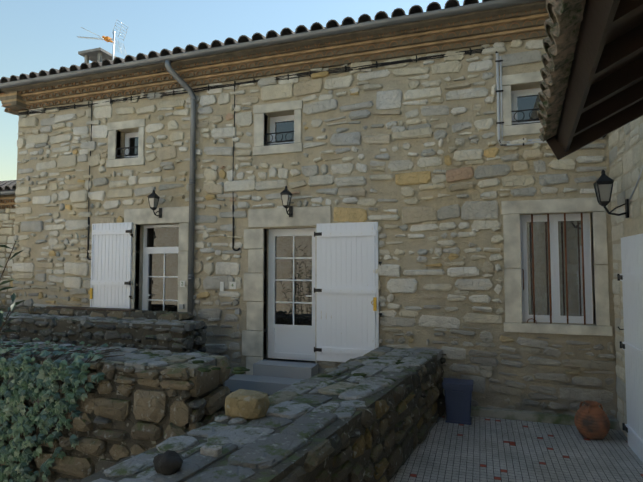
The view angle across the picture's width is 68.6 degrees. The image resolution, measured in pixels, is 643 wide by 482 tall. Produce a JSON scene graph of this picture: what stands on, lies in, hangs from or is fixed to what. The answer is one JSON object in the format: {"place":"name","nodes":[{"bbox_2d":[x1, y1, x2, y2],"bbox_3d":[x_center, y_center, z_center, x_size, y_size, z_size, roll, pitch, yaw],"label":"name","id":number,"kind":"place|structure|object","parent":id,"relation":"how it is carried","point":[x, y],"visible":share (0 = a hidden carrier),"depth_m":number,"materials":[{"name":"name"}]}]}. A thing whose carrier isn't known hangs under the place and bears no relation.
{"place":"outdoors","nodes":[
{"label":"outdoors","id":0,"kind":"place"},
{"bbox_2d":[0,194,15,305],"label":"stone wall","id":1,"kind":"structure","parent":0,"point":[7,224],"depth_m":11.84,"materials":[{"name":"stone"}]},
{"bbox_2d":[0,191,14,194],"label":"gutter","id":2,"kind":"object","parent":1,"relation":"attached to","point":[6,192],"visible":0.1,"depth_m":11.21,"materials":[{"name":"grey metal"}]},
{"bbox_2d":[0,199,14,208],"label":"neighbour genoise tiles","id":3,"kind":"object","parent":1,"relation":"attached to","point":[7,202],"visible":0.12,"depth_m":11.78,"materials":[{"name":"brown tile"}]},
{"bbox_2d":[0,199,15,208],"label":"cornice","id":4,"kind":"structure","parent":1,"relation":"on","point":[6,202],"depth_m":11.80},
{"bbox_2d":[0,196,15,204],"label":"genoise bands","id":5,"kind":"object","parent":1,"relation":"attached to","point":[11,203],"depth_m":11.74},
{"bbox_2d":[0,180,16,191],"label":"neighbour roof","id":6,"kind":"structure","parent":1,"relation":"on","point":[9,185],"depth_m":11.89,"materials":[{"name":"tile"}]},
{"bbox_2d":[0,0,481,180],"label":"sky","id":7,"kind":"structure","parent":0,"point":[36,36],"materials":[{"name":"blue"}]},
{"bbox_2d":[390,413,444,479],"bbox_3d":[-0.514,2.591,0.166,4.500,1.000,14.000,-1,-3,18],"label":"terrace base","id":8,"kind":"object","parent":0,"point":[434,424],"depth_m":6.02,"materials":[{"name":"concrete"}]},
{"bbox_2d":[76,346,445,481],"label":"stone wall","id":9,"kind":"structure","parent":8,"relation":"on","point":[372,425],"depth_m":3.80,"materials":[{"name":"stone"}]},
{"bbox_2d":[153,450,182,474],"bbox_3d":[-0.899,1.309,2.768,0.184,0.142,0.150,-1,-3,18],"label":"round stone","id":10,"kind":"object","parent":9,"relation":"on","point":[168,462],"visible":0.96,"depth_m":2.72,"materials":[{"name":"black stone"}]},
{"bbox_2d":[200,443,221,456],"bbox_3d":[-0.709,1.346,3.021,0.139,0.080,0.101,-1,-3,18],"label":"loose stone","id":11,"kind":"object","parent":9,"relation":"on","point":[212,450],"visible":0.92,"depth_m":2.99,"materials":[{"name":"grey stone"}]},
{"bbox_2d":[225,389,269,419],"bbox_3d":[-0.605,1.326,3.835,0.348,0.198,0.249,-1,-3,18],"label":"loose stone block","id":12,"kind":"object","parent":9,"relation":"on","point":[247,404],"depth_m":3.74,"materials":[{"name":"beige stone"}]},
{"bbox_2d":[141,352,403,380],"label":"moss tufts","id":13,"kind":"object","parent":9,"relation":"on","point":[239,370],"visible":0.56,"depth_m":5.17,"materials":[{"name":"green plant"}]},
{"bbox_2d":[389,413,642,481],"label":"tiled patio floor","id":14,"kind":"structure","parent":8,"relation":"on","point":[483,449],"depth_m":5.18,"materials":[{"name":"grey tile"}]},
{"bbox_2d":[442,378,472,424],"bbox_3d":[1.846,2.163,6.360,0.390,0.525,0.325,-1,-3,18],"label":"trash bin","id":15,"kind":"object","parent":14,"relation":"on","point":[458,394],"visible":1,"depth_m":6.25,"materials":[{"name":"blue plastic"}]},
{"bbox_2d":[444,406,620,429],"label":"facade plinth","id":16,"kind":"structure","parent":14,"relation":"on","point":[531,416],"depth_m":6.34,"materials":[{"name":"concrete"}]},
{"bbox_2d":[574,400,610,439],"bbox_3d":[3.299,2.180,5.753,0.388,0.416,0.388,-1,-3,18],"label":"terracotta jar","id":17,"kind":"object","parent":14,"relation":"on","point":[592,420],"visible":1,"depth_m":5.64,"materials":[{"name":"orange ceramic"}]},
{"bbox_2d":[608,116,642,436],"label":"wing wall","id":18,"kind":"structure","parent":0,"point":[625,144],"depth_m":5.78,"materials":[{"name":"beige stone"}]},
{"bbox_2d":[546,0,642,159],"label":"roof eave","id":19,"kind":"object","parent":18,"relation":"attached to","point":[604,93],"visible":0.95,"depth_m":3.28,"materials":[{"name":"brown wood"}]},
{"bbox_2d":[537,0,585,141],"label":"porch roof tiles","id":20,"kind":"object","parent":19,"relation":"on","point":[562,23],"visible":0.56,"depth_m":2.92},
{"bbox_2d":[617,274,627,432],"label":"door hinges","id":21,"kind":"object","parent":18,"relation":"attached to","point":[622,345],"visible":0.96,"depth_m":5.54,"materials":[{"name":"black metal"}]},
{"bbox_2d":[620,233,642,461],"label":"wing door shutter","id":22,"kind":"object","parent":18,"relation":"attached to","point":[632,264],"visible":0.98,"depth_m":5.21,"materials":[{"name":"white wood"}]},
{"label":"ground","id":23,"kind":"structure","parent":0,"visible":0},
{"bbox_2d":[0,240,25,338],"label":"oleander leaves","id":24,"kind":"object","parent":23,"relation":"on","point":[13,305],"visible":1,"depth_m":3.81,"materials":[{"name":"green plant"}]},
{"bbox_2d":[0,337,124,481],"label":"ivy leaves","id":25,"kind":"object","parent":23,"relation":"on","point":[16,391],"visible":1,"depth_m":5.60,"materials":[{"name":"green plant"}]},
{"bbox_2d":[0,339,229,481],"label":"stone wall","id":26,"kind":"structure","parent":23,"relation":"on","point":[135,402],"depth_m":5.35,"materials":[{"name":"stone"}]},
{"bbox_2d":[0,0,642,418],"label":"stone house facade","id":27,"kind":"structure","parent":23,"relation":"on","point":[332,194],"depth_m":7.39,"materials":[{"name":"stone"}]},
{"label":"landing ground","id":28,"kind":"structure","parent":0,"visible":0},
{"bbox_2d":[0,304,194,320],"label":"garden wall","id":29,"kind":"structure","parent":28,"relation":"on","point":[162,315],"depth_m":8.29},
{"bbox_2d":[47,306,139,311],"bbox_3d":[-4.163,1.235,8.561,1.900,0.035,0.240,-1,-3,18],"label":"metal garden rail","id":30,"kind":"object","parent":29,"relation":"on","point":[95,308],"visible":0.83,"depth_m":8.47,"materials":[{"name":"grey metal"}]},
{"bbox_2d":[0,312,206,352],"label":"garden wall","id":31,"kind":"structure","parent":28,"relation":"on","point":[186,336],"depth_m":7.38,"materials":[{"name":"stone"}]},
{"bbox_2d":[225,358,318,394],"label":"door steps","id":32,"kind":"structure","parent":28,"relation":"on","point":[270,377],"depth_m":7.18,"materials":[{"name":"grey concrete"}]}
]}

